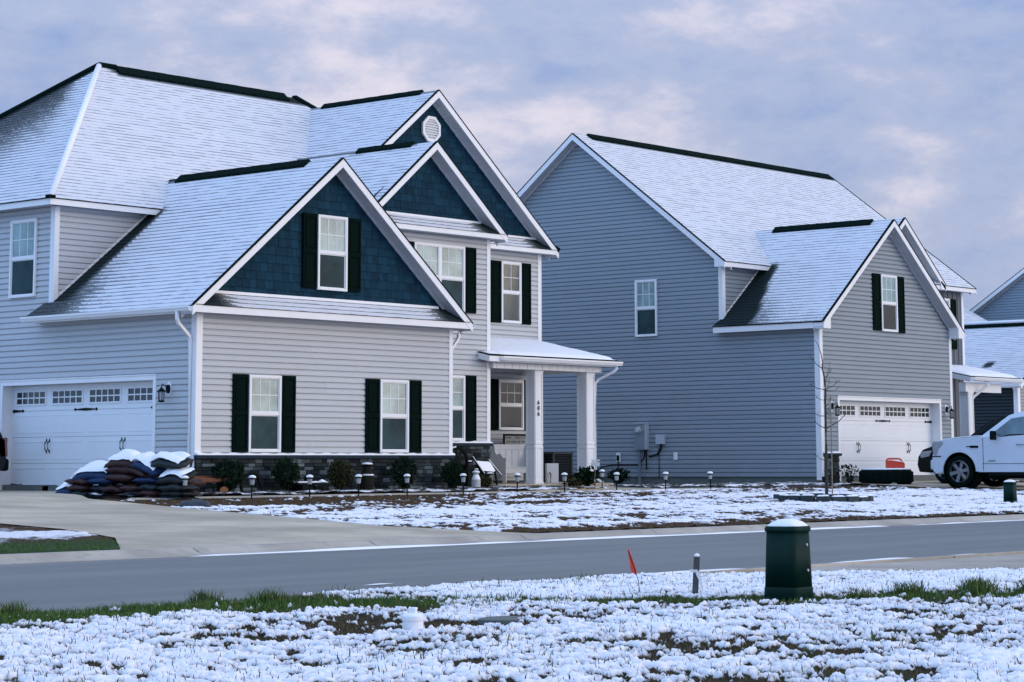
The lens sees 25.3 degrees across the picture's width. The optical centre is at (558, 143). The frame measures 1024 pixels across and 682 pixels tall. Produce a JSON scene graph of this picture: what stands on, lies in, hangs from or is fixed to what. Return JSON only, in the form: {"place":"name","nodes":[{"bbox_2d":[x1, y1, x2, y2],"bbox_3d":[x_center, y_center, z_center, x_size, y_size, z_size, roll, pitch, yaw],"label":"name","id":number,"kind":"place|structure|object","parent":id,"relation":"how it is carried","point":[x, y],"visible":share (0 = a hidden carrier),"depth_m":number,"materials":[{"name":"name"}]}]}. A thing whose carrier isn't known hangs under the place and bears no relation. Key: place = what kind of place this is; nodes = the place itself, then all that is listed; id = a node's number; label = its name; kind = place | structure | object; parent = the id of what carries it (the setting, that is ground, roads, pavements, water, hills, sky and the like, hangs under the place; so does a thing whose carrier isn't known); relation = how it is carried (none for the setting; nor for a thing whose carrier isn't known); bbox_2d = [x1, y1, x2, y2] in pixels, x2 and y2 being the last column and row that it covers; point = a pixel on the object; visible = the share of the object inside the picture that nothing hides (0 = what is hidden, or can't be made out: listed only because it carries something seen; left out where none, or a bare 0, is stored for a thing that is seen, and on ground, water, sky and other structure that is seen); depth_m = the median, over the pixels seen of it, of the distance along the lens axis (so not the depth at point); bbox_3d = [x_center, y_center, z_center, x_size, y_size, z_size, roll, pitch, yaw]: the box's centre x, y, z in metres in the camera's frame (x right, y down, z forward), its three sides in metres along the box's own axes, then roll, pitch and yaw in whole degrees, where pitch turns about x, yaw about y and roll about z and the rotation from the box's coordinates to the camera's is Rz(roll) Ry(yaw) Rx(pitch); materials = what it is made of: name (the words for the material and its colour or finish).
{"place":"outdoors","nodes":[
{"label":"outdoors","id":0,"kind":"place"},
{"bbox_2d":[0,523,120,553],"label":"lawn","id":1,"kind":"structure","parent":0,"point":[23,532],"depth_m":28.60,"materials":[{"name":"green plant"}]},
{"bbox_2d":[187,478,206,486],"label":"mulch bag","id":2,"kind":"object","parent":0,"point":[197,482],"visible":0.26,"depth_m":43.24,"materials":[{"name":"plastic"}]},
{"bbox_2d":[0,491,528,548],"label":"driveway","id":3,"kind":"structure","parent":0,"point":[127,525],"depth_m":32.91,"materials":[{"name":"concrete"}]},
{"bbox_2d":[0,432,8,470],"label":"parked car","id":4,"kind":"object","parent":3,"relation":"on","point":[4,463],"visible":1,"depth_m":49.19,"materials":[{"name":"black paint"}]},
{"bbox_2d":[70,490,95,497],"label":"mulch bag","id":5,"kind":"object","parent":3,"relation":"on","point":[76,492],"visible":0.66,"depth_m":44.56,"materials":[{"name":"plastic"}]},
{"bbox_2d":[65,484,92,491],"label":"mulch bag","id":6,"kind":"object","parent":5,"relation":"on","point":[78,487],"visible":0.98,"depth_m":44.59,"materials":[{"name":"plastic"}]},
{"bbox_2d":[64,478,96,485],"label":"mulch bag","id":7,"kind":"object","parent":6,"relation":"on","point":[81,482],"visible":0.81,"depth_m":44.59,"materials":[{"name":"plastic"}]},
{"bbox_2d":[69,460,112,481],"bbox_3d":[-9.035,6.424,44.668,1.120,0.442,0.452,-6,-10,34],"label":"mulch bag","id":8,"kind":"object","parent":7,"relation":"on","point":[93,470],"visible":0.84,"depth_m":44.50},
{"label":"mulch bag","id":9,"kind":"object","parent":3,"relation":"on","visible":0},
{"bbox_2d":[55,477,73,493],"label":"mulch bag","id":10,"kind":"object","parent":9,"relation":"on","point":[62,487],"visible":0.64,"depth_m":44.94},
{"bbox_2d":[82,487,503,495],"bbox_3d":[-5.224,7.298,47.868,1.700,0.086,10.600,-7,-10,39],"label":"mulch bed","id":11,"kind":"object","parent":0,"point":[318,491],"visible":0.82,"depth_m":47.77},
{"bbox_2d":[87,491,112,498],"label":"mulch bag","id":12,"kind":"object","parent":11,"relation":"on","point":[98,496],"visible":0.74,"depth_m":44.25,"materials":[{"name":"plastic"}]},
{"bbox_2d":[89,484,110,491],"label":"mulch bag","id":13,"kind":"object","parent":12,"relation":"on","point":[96,488],"visible":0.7,"depth_m":44.38,"materials":[{"name":"plastic"}]},
{"bbox_2d":[86,478,122,484],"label":"mulch bag","id":14,"kind":"object","parent":13,"relation":"on","point":[100,481],"visible":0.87,"depth_m":44.23,"materials":[{"name":"plastic"}]},
{"bbox_2d":[102,493,126,498],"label":"mulch bag","id":15,"kind":"object","parent":11,"relation":"on","point":[114,496],"visible":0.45,"depth_m":43.88,"materials":[{"name":"plastic"}]},
{"bbox_2d":[100,485,123,493],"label":"mulch bag","id":16,"kind":"object","parent":15,"relation":"on","point":[113,489],"visible":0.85,"depth_m":43.97,"materials":[{"name":"plastic"}]},
{"bbox_2d":[122,496,141,498],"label":"mulch bag","id":17,"kind":"object","parent":11,"relation":"on","point":[127,497],"visible":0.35,"depth_m":43.62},
{"bbox_2d":[122,491,139,494],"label":"mulch bag","id":18,"kind":"object","parent":17,"relation":"on","point":[129,492],"visible":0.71,"depth_m":43.70,"materials":[{"name":"plastic"}]},
{"bbox_2d":[119,484,141,491],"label":"mulch bag","id":19,"kind":"object","parent":18,"relation":"on","point":[132,487],"visible":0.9,"depth_m":43.64,"materials":[{"name":"plastic"}]},
{"bbox_2d":[104,473,139,482],"bbox_3d":[-8.347,6.444,44.017,0.801,0.201,0.450,-7,-10,39],"label":"mulch bag","id":20,"kind":"object","parent":19,"relation":"on","point":[116,477],"visible":0.87,"depth_m":43.82,"materials":[{"name":"plastic"}]},
{"bbox_2d":[105,467,134,474],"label":"mulch bag","id":21,"kind":"object","parent":20,"relation":"on","point":[114,470],"visible":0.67,"depth_m":43.94,"materials":[{"name":"plastic"}]},
{"bbox_2d":[103,449,140,467],"bbox_3d":[-8.352,6.090,44.096,0.863,0.372,0.448,-7,-10,39],"label":"mulch bag","id":22,"kind":"object","parent":21,"relation":"on","point":[118,459],"visible":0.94,"depth_m":43.95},
{"bbox_2d":[194,476,227,495],"bbox_3d":[-7.100,6.951,46.315,0.300,0.400,0.980,-7,-10,39],"label":"wooden bench","id":23,"kind":"object","parent":11,"relation":"on","point":[208,479],"visible":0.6,"depth_m":46.33,"materials":[{"name":"brown wood"}]},
{"bbox_2d":[209,458,245,495],"bbox_3d":[-6.723,6.823,46.641,0.671,0.800,0.884,-7,-10,39],"label":"shrub","id":24,"kind":"object","parent":11,"relation":"on","point":[232,482],"visible":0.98,"depth_m":46.52,"materials":[{"name":"green plant"}]},
{"bbox_2d":[239,472,262,495],"bbox_3d":[-6.329,7.031,47.154,0.129,0.492,0.627,-7,-10,39],"label":"iron rim","id":25,"kind":"object","parent":11,"relation":"on","point":[257,477],"visible":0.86,"depth_m":47.10,"materials":[{"name":"metal"}]},
{"bbox_2d":[271,456,300,494],"bbox_3d":[-5.705,6.973,47.867,0.635,0.833,0.593,1,-8,-8],"label":"shrub","id":26,"kind":"object","parent":11,"relation":"on","point":[284,476],"visible":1,"depth_m":47.76,"materials":[{"name":"green plant"}]},
{"bbox_2d":[287,476,330,493],"bbox_3d":[-5.316,7.211,48.163,0.440,0.375,1.088,-7,-10,39],"label":"garden cart","id":27,"kind":"object","parent":11,"relation":"on","point":[300,485],"visible":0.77,"depth_m":48.03,"materials":[{"name":"black metal"}]},
{"bbox_2d":[326,459,354,493],"bbox_3d":[-4.683,7.173,49.034,0.620,0.775,0.692,-7,-10,39],"label":"shrub","id":28,"kind":"object","parent":11,"relation":"on","point":[343,468],"visible":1,"depth_m":48.96,"materials":[{"name":"green plant"}]},
{"bbox_2d":[360,462,373,488],"bbox_3d":[-4.171,7.295,49.848,0.307,0.650,0.310,-1,-8,7],"label":"milk can","id":29,"kind":"object","parent":11,"relation":"on","point":[367,479],"visible":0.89,"depth_m":49.73,"materials":[{"name":"brown metal"}]},
{"bbox_2d":[388,456,418,492],"bbox_3d":[-3.419,7.339,50.545,0.612,0.858,0.775,-7,-10,39],"label":"shrub","id":30,"kind":"object","parent":11,"relation":"on","point":[402,468],"visible":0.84,"depth_m":50.47,"materials":[{"name":"green plant"}]},
{"bbox_2d":[439,460,465,491],"bbox_3d":[-2.401,7.560,51.772,0.597,0.774,0.603,0,-8,0],"label":"shrub","id":31,"kind":"object","parent":11,"relation":"on","point":[451,470],"visible":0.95,"depth_m":51.65,"materials":[{"name":"green plant"}]},
{"bbox_2d":[126,487,725,499],"bbox_3d":[-3.477,7.740,50.708,4.770,0.055,19.550,-7,-10,39],"label":"mulch bed","id":32,"kind":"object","parent":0,"point":[607,488],"depth_m":48.30,"materials":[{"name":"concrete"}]},
{"bbox_2d":[139,496,159,499],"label":"mulch bag","id":33,"kind":"object","parent":32,"relation":"on","point":[149,497],"visible":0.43,"depth_m":43.27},
{"bbox_2d":[137,490,163,495],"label":"mulch bag","id":34,"kind":"object","parent":33,"relation":"on","point":[149,493],"visible":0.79,"depth_m":43.28,"materials":[{"name":"plastic"}]},
{"bbox_2d":[138,483,162,490],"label":"mulch bag","id":35,"kind":"object","parent":34,"relation":"on","point":[151,486],"visible":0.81,"depth_m":43.31,"materials":[{"name":"plastic"}]},
{"bbox_2d":[132,476,159,483],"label":"mulch bag","id":36,"kind":"object","parent":35,"relation":"on","point":[146,480],"visible":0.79,"depth_m":43.36,"materials":[{"name":"plastic"}]},
{"bbox_2d":[121,467,159,477],"bbox_3d":[-7.997,6.294,43.760,0.719,0.289,0.427,-7,-10,39],"label":"mulch bag","id":37,"kind":"object","parent":36,"relation":"on","point":[138,472],"visible":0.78,"depth_m":43.55,"materials":[{"name":"plastic"}]},
{"bbox_2d":[130,453,167,475],"bbox_3d":[-7.775,6.133,43.587,0.452,0.460,0.856,8,-11,-44],"label":"mulch bag","id":38,"kind":"object","parent":37,"relation":"on","point":[143,463],"visible":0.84,"depth_m":43.44,"materials":[{"name":"plastic"}]},
{"bbox_2d":[0,567,1023,681],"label":"lawn","id":39,"kind":"structure","parent":0,"point":[988,655],"depth_m":12.70,"materials":[{"name":"white snow"}]},
{"bbox_2d":[478,616,532,625],"bbox_3d":[-0.324,3.008,14.371,0.320,0.048,0.400,-7,-10,39],"label":"valve cover","id":40,"kind":"object","parent":39,"relation":"on","point":[506,620],"visible":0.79,"depth_m":14.24,"materials":[{"name":"metal"}]},
{"bbox_2d":[0,573,1023,615],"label":"grass","id":41,"kind":"structure","parent":39,"relation":"on","point":[978,585],"depth_m":16.87,"materials":[{"name":"green plant"}]},
{"bbox_2d":[690,553,709,593],"bbox_3d":[1.051,3.229,16.956,0.144,0.362,0.045,0,-8,-3],"label":"survey stake","id":42,"kind":"object","parent":39,"relation":"on","point":[696,576],"visible":0.84,"depth_m":16.94,"materials":[{"name":"grey wood"}]},
{"bbox_2d":[764,518,812,603],"bbox_3d":[1.658,3.030,16.445,0.280,0.646,0.280,-6,-10,34],"label":"utility pedestal","id":43,"kind":"object","parent":39,"relation":"on","point":[788,573],"visible":0.94,"depth_m":16.35,"materials":[{"name":"green plastic"}]},
{"bbox_2d":[0,520,1023,612],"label":"road","id":44,"kind":"structure","parent":0,"point":[73,584],"depth_m":24.29,"materials":[{"name":"grey asphalt"}]},
{"bbox_2d":[190,526,882,556],"bbox_3d":[0.633,5.692,32.939,0.165,0.032,15.700,-7,-10,39],"label":"snow line","id":45,"kind":"object","parent":44,"relation":"on","point":[378,547],"visible":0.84,"depth_m":31.02,"materials":[{"name":"snow"}]},
{"bbox_2d":[0,0,1023,309],"label":"sky","id":46,"kind":"structure","parent":0,"point":[915,108],"materials":[{"name":"blue"}]},
{"bbox_2d":[44,513,1023,552],"bbox_3d":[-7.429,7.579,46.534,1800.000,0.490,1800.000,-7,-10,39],"label":"ground","id":47,"kind":"structure","parent":0,"point":[768,523],"depth_m":40.99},
{"bbox_2d":[0,62,622,498],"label":"house","id":48,"kind":"structure","parent":47,"relation":"on","point":[206,274],"depth_m":51.13,"materials":[{"name":"plastic"}]},
{"bbox_2d":[8,218,37,297],"bbox_3d":[-11.942,2.572,50.958,0.930,1.740,0.067,-7,-10,39],"label":"window","id":49,"kind":"structure","parent":48,"relation":"in","point":[23,233],"depth_m":50.96,"materials":[{"name":"grey glass"}]},
{"bbox_2d":[11,381,152,485],"bbox_3d":[-10.240,6.350,49.409,5.119,2.281,0.096,-7,-10,39],"label":"garage door","id":50,"kind":"structure","parent":48,"relation":"in","point":[92,411],"depth_m":49.71,"materials":[{"name":"white metal"}]},
{"bbox_2d":[248,375,281,451],"bbox_3d":[-6.189,5.712,48.214,0.067,1.615,0.915,-7,-10,39],"label":"window","id":51,"kind":"structure","parent":48,"relation":"in","point":[265,391],"depth_m":48.23,"materials":[{"name":"grey glass"}]},
{"bbox_2d":[316,214,347,291],"bbox_3d":[-4.955,2.417,50.167,0.067,1.645,0.900,-7,-10,39],"label":"window","id":52,"kind":"structure","parent":48,"relation":"in","point":[332,245],"depth_m":50.17,"materials":[{"name":"grey glass"}]},
{"bbox_2d":[379,379,408,452],"bbox_3d":[-3.670,6.122,51.195,0.067,1.615,0.915,-7,-10,39],"label":"window","id":53,"kind":"structure","parent":48,"relation":"in","point":[394,394],"depth_m":51.21,"materials":[{"name":"grey glass"}]},
{"bbox_2d":[414,242,464,311],"bbox_3d":[-2.909,3.300,56.149,0.067,1.630,1.820,-7,-10,39],"label":"window","id":54,"kind":"structure","parent":48,"relation":"in","point":[447,262],"depth_m":56.44,"materials":[{"name":"glass"}]},
{"bbox_2d":[453,375,464,440],"bbox_3d":[-2.596,6.502,56.058,0.067,1.600,0.910,-7,-10,39],"label":"window","id":55,"kind":"structure","parent":48,"relation":"in","point":[458,381],"depth_m":56.25,"materials":[{"name":"glass"}]},
{"bbox_2d":[490,444,525,483],"bbox_3d":[-1.128,8.467,60.296,0.579,1.020,1.385,-7,-10,39],"label":"porch bench","id":56,"kind":"object","parent":48,"relation":"on","point":[505,459],"visible":0.69,"depth_m":60.27,"materials":[{"name":"white paint"}]},
{"bbox_2d":[503,434,525,443],"bbox_3d":[-1.141,7.901,60.869,0.035,0.300,0.960,-7,-10,39],"label":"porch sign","id":57,"kind":"object","parent":56,"relation":"on","point":[514,438],"visible":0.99,"depth_m":60.84,"materials":[{"name":"grey wood"}]},
{"bbox_2d":[501,261,521,323],"bbox_3d":[-1.268,4.047,61.894,0.067,1.660,0.810,-7,-10,39],"label":"window","id":58,"kind":"structure","parent":48,"relation":"in","point":[511,272],"depth_m":61.91,"materials":[{"name":"glass"}]},
{"bbox_2d":[499,379,523,429],"bbox_3d":[-1.262,7.046,61.463,0.067,1.340,1.010,-7,-10,39],"label":"window","id":59,"kind":"structure","parent":48,"relation":"in","point":[511,392],"depth_m":61.49,"materials":[{"name":"glass"}]},
{"bbox_2d":[0,514,1023,564],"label":"curb","id":60,"kind":"structure","parent":47,"relation":"on","point":[45,557],"depth_m":30.74,"materials":[{"name":"concrete"}]},
{"bbox_2d":[37,551,1023,614],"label":"curb","id":61,"kind":"structure","parent":47,"relation":"on","point":[883,561],"depth_m":23.49,"materials":[{"name":"concrete"}]},
{"bbox_2d":[545,463,558,482],"bbox_3d":[-0.138,9.028,62.223,0.155,0.601,0.500,-7,-10,39],"label":"grey panel","id":62,"kind":"object","parent":47,"relation":"on","point":[551,472],"visible":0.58,"depth_m":62.20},
{"bbox_2d":[543,452,572,482],"bbox_3d":[-0.185,9.238,64.800,1.000,0.942,1.000,-7,-10,39],"label":"air conditioner","id":63,"kind":"object","parent":47,"relation":"on","point":[564,460],"visible":0.4,"depth_m":64.51,"materials":[{"name":"metal"}]},
{"bbox_2d":[569,465,600,489],"bbox_3d":[0.716,8.589,58.700,0.862,0.628,0.845,4,-9,-29],"label":"shrub","id":64,"kind":"object","parent":47,"relation":"on","point":[587,476],"visible":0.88,"depth_m":58.56,"materials":[{"name":"green plant"}]},
{"bbox_2d":[606,468,630,483],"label":"shrub","id":65,"kind":"object","parent":47,"relation":"on","point":[622,476],"visible":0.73,"depth_m":67.16,"materials":[{"name":"green plant"}]},
{"bbox_2d":[517,133,1023,488],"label":"house","id":66,"kind":"structure","parent":47,"relation":"on","point":[709,301],"depth_m":68.17,"materials":[{"name":"grey plastic"}]},
{"bbox_2d":[635,279,657,336],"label":"window","id":67,"kind":"structure","parent":66,"relation":"in","point":[646,318],"depth_m":68.48,"materials":[{"name":"glass"}]},
{"bbox_2d":[840,401,932,475],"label":"garage door","id":68,"kind":"structure","parent":66,"relation":"in","point":[872,438],"depth_m":67.06,"materials":[{"name":"white metal"}]},
{"bbox_2d":[881,274,897,331],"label":"window","id":69,"kind":"structure","parent":66,"relation":"in","point":[889,298],"depth_m":67.42,"materials":[{"name":"glass"}]},
{"bbox_2d":[969,268,1023,320],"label":"house","id":70,"kind":"structure","parent":47,"relation":"on","point":[1005,301],"depth_m":106.75,"materials":[{"name":"blue"}]},
{"bbox_2d":[457,485,611,489],"bbox_3d":[-1.452,8.158,54.107,4.000,0.094,3.800,-7,-10,39],"label":"mulch bed","id":71,"kind":"object","parent":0,"point":[531,487],"visible":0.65,"depth_m":53.34,"materials":[{"name":"snow"}]},
{"bbox_2d":[453,446,468,480],"bbox_3d":[-2.442,7.633,54.122,0.212,0.897,0.897,-7,-10,39],"label":"wagon wheel","id":72,"kind":"object","parent":71,"relation":"on","point":[462,450],"visible":0.27,"depth_m":54.27,"materials":[{"name":"metal"}]},
{"bbox_2d":[471,470,480,490],"bbox_3d":[-1.894,7.786,52.714,0.212,0.458,0.212,0,-8,-5],"label":"milk can","id":73,"kind":"object","parent":71,"relation":"on","point":[476,481],"visible":0.96,"depth_m":52.64,"materials":[{"name":"paint"}]},
{"bbox_2d":[458,457,501,485],"bbox_3d":[-1.918,7.907,54.722,0.531,0.806,1.165,-7,-10,39],"label":"wheelbarrow","id":74,"kind":"object","parent":71,"relation":"on","point":[483,467],"visible":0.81,"depth_m":54.66,"materials":[{"name":"black metal"}]},
{"bbox_2d":[479,474,493,491],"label":"shrub","id":75,"kind":"object","parent":71,"relation":"on","point":[487,481],"visible":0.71,"depth_m":53.14,"materials":[{"name":"green plant"}]},
{"bbox_2d":[98,480,1023,532],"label":"lawn","id":76,"kind":"structure","parent":0,"point":[930,503],"depth_m":42.27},
{"bbox_2d":[157,496,199,499],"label":"mulch bag","id":77,"kind":"object","parent":76,"relation":"on","point":[174,498],"visible":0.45,"depth_m":42.83,"materials":[{"name":"plastic"}]},
{"bbox_2d":[159,491,197,496],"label":"mulch bag","id":78,"kind":"object","parent":77,"relation":"on","point":[181,494],"visible":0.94,"depth_m":42.76,"materials":[{"name":"plastic"}]},
{"bbox_2d":[156,484,199,491],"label":"mulch bag","id":79,"kind":"object","parent":78,"relation":"on","point":[176,487],"visible":0.99,"depth_m":42.75,"materials":[{"name":"plastic"}]},
{"bbox_2d":[156,467,198,484],"bbox_3d":[-7.180,6.243,43.062,0.783,0.398,0.456,-7,-10,39],"label":"mulch bag","id":80,"kind":"object","parent":79,"relation":"on","point":[170,476],"visible":0.98,"depth_m":42.88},
{"bbox_2d":[147,451,194,468],"bbox_3d":[-7.349,6.005,43.242,0.981,0.341,0.432,-7,-10,39],"label":"mulch bag","id":81,"kind":"object","parent":80,"relation":"on","point":[175,460],"visible":1,"depth_m":43.06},
{"bbox_2d":[178,499,222,507],"bbox_3d":[-6.237,6.211,39.193,1.193,0.201,0.687,0,-8,0],"label":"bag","id":82,"kind":"object","parent":76,"relation":"on","point":[198,502],"visible":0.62,"depth_m":39.22,"materials":[{"name":"plastic"}]},
{"bbox_2d":[249,475,255,498],"bbox_3d":[-5.883,6.645,43.884,0.144,0.528,0.140,4,-8,-20],"label":"path light","id":83,"kind":"object","parent":76,"relation":"on","point":[252,478],"visible":0.96,"depth_m":43.87,"materials":[{"name":"black plastic"}]},
{"bbox_2d":[787,494,800,500],"bbox_3d":[4.978,7.499,48.086,0.150,0.224,0.285,8,-12,-42],"label":"edging block","id":84,"kind":"object","parent":76,"relation":"on","point":[796,497],"depth_m":48.01,"materials":[{"name":"concrete"}]},
{"bbox_2d":[801,494,814,501],"bbox_3d":[5.241,7.469,47.901,0.285,0.224,0.150,-5,-9,29],"label":"edging block","id":85,"kind":"object","parent":76,"relation":"on","point":[807,497],"depth_m":47.84,"materials":[{"name":"concrete"}]},
{"bbox_2d":[816,495,829,501],"bbox_3d":[5.549,7.472,47.810,0.285,0.224,0.150,-3,-10,10],"label":"edging block","id":86,"kind":"object","parent":76,"relation":"on","point":[824,498],"depth_m":47.75,"materials":[{"name":"concrete"}]},
{"bbox_2d":[831,495,845,501],"bbox_3d":[5.872,7.484,47.823,0.285,0.224,0.150,1,-10,-10],"label":"edging block","id":87,"kind":"object","parent":76,"relation":"on","point":[840,498],"depth_m":47.76,"materials":[{"name":"concrete"}]},
{"bbox_2d":[845,495,858,501],"bbox_3d":[6.173,7.490,47.938,0.285,0.224,0.150,4,-8,-33],"label":"edging block","id":88,"kind":"object","parent":76,"relation":"on","point":[852,498],"depth_m":47.87,"materials":[{"name":"concrete"}]},
{"bbox_2d":[1003,480,1016,502],"bbox_3d":[9.887,7.667,49.951,0.258,0.609,0.258,-5,-9,32],"label":"utility pedestal","id":89,"kind":"object","parent":76,"relation":"on","point":[1009,491],"visible":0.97,"depth_m":49.86,"materials":[{"name":"green plastic"}]},
{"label":"mulch bed","id":90,"kind":"structure","parent":76,"relation":"on","visible":0},
{"bbox_2d":[808,342,850,494],"bbox_3d":[5.809,5.979,49.033,0.770,3.523,0.567,5,-10,-35],"label":"young tree","id":91,"kind":"object","parent":90,"relation":"on","point":[826,462],"visible":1,"depth_m":49.01,"materials":[{"name":"brown plant"}]},
{"bbox_2d":[830,397,832,495],"bbox_3d":[5.845,6.590,48.815,0.029,2.350,0.026,3,-9,-22],"label":"tree stake","id":92,"kind":"object","parent":90,"relation":"on","point":[831,448],"visible":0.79,"depth_m":48.80,"materials":[{"name":"brown wood"}]},
{"bbox_2d":[562,476,584,489],"bbox_3d":[0.359,8.500,57.111,0.595,0.385,0.489,4,-9,-27],"label":"shrub","id":93,"kind":"object","parent":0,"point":[572,482],"visible":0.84,"depth_m":57.05,"materials":[{"name":"green plant"}]},
{"bbox_2d":[605,482,850,487],"bbox_3d":[4.555,8.931,59.751,2.100,0.089,8.750,-7,-10,39],"label":"mulch bed","id":94,"kind":"object","parent":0,"point":[729,484],"visible":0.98,"depth_m":58.83,"materials":[{"name":"snow"}]},
{"bbox_2d":[737,554,1023,572],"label":"driveway","id":95,"kind":"structure","parent":0,"point":[1013,561],"depth_m":22.65,"materials":[{"name":"concrete"}]},
{"bbox_2d":[657,554,963,573],"bbox_3d":[3.076,4.390,23.880,0.232,0.052,9.600,-7,-10,39],"label":"snow line","id":96,"kind":"object","parent":95,"relation":"on","point":[745,568],"visible":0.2,"depth_m":22.28,"materials":[{"name":"snow"}]},
{"bbox_2d":[840,481,1023,490],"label":"driveway","id":97,"kind":"structure","parent":0,"point":[982,485],"depth_m":63.12,"materials":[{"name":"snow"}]},
{"bbox_2d":[836,464,859,484],"bbox_3d":[8.126,9.258,63.736,0.626,0.642,0.720,-7,-10,39],"label":"sparse shrub","id":98,"kind":"object","parent":97,"relation":"on","point":[850,478],"visible":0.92,"depth_m":63.69,"materials":[{"name":"grey plant"}]},
{"bbox_2d":[859,468,913,484],"bbox_3d":[9.127,9.279,63.535,1.514,0.470,1.514,-7,-10,39],"label":"tractor tyre","id":99,"kind":"object","parent":97,"relation":"on","point":[869,476],"visible":0.92,"depth_m":62.93,"materials":[{"name":"rubber"}]},
{"bbox_2d":[885,458,904,467],"bbox_3d":[9.371,8.901,63.531,0.523,0.286,0.240,0,-8,0],"label":"fuel can","id":100,"kind":"object","parent":99,"relation":"on","point":[892,463],"visible":1,"depth_m":63.41,"materials":[{"name":"red plastic"}]},
{"bbox_2d":[918,418,1004,483],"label":"parked car","id":101,"kind":"object","parent":97,"relation":"on","point":[925,457],"visible":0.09,"depth_m":65.06,"materials":[{"name":"black paint"}]},
{"bbox_2d":[931,412,1023,488],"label":"pickup truck","id":102,"kind":"object","parent":97,"relation":"on","point":[991,456],"visible":0.99,"depth_m":60.70,"materials":[{"name":"white paint"}]},
{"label":"lawn","id":103,"kind":"structure","parent":0,"visible":0},
{"bbox_2d":[401,607,423,629],"bbox_3d":[-0.847,2.811,13.327,0.133,0.200,0.134,-7,-10,39],"label":"cleanout cap","id":104,"kind":"object","parent":103,"relation":"on","point":[413,619],"visible":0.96,"depth_m":13.28,"materials":[{"name":"white plastic"}]},
{"bbox_2d":[628,549,639,590],"bbox_3d":[0.576,3.266,17.330,0.093,0.365,0.005,0,-8,0],"label":"marker flag","id":105,"kind":"object","parent":103,"relation":"on","point":[633,568],"visible":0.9,"depth_m":17.34,"materials":[{"name":"plastic"}]},
{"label":"lawn","id":106,"kind":"structure","parent":0,"visible":0},
{"bbox_2d":[963,307,1023,431],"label":"house","id":107,"kind":"structure","parent":106,"relation":"on","point":[997,346],"depth_m":89.35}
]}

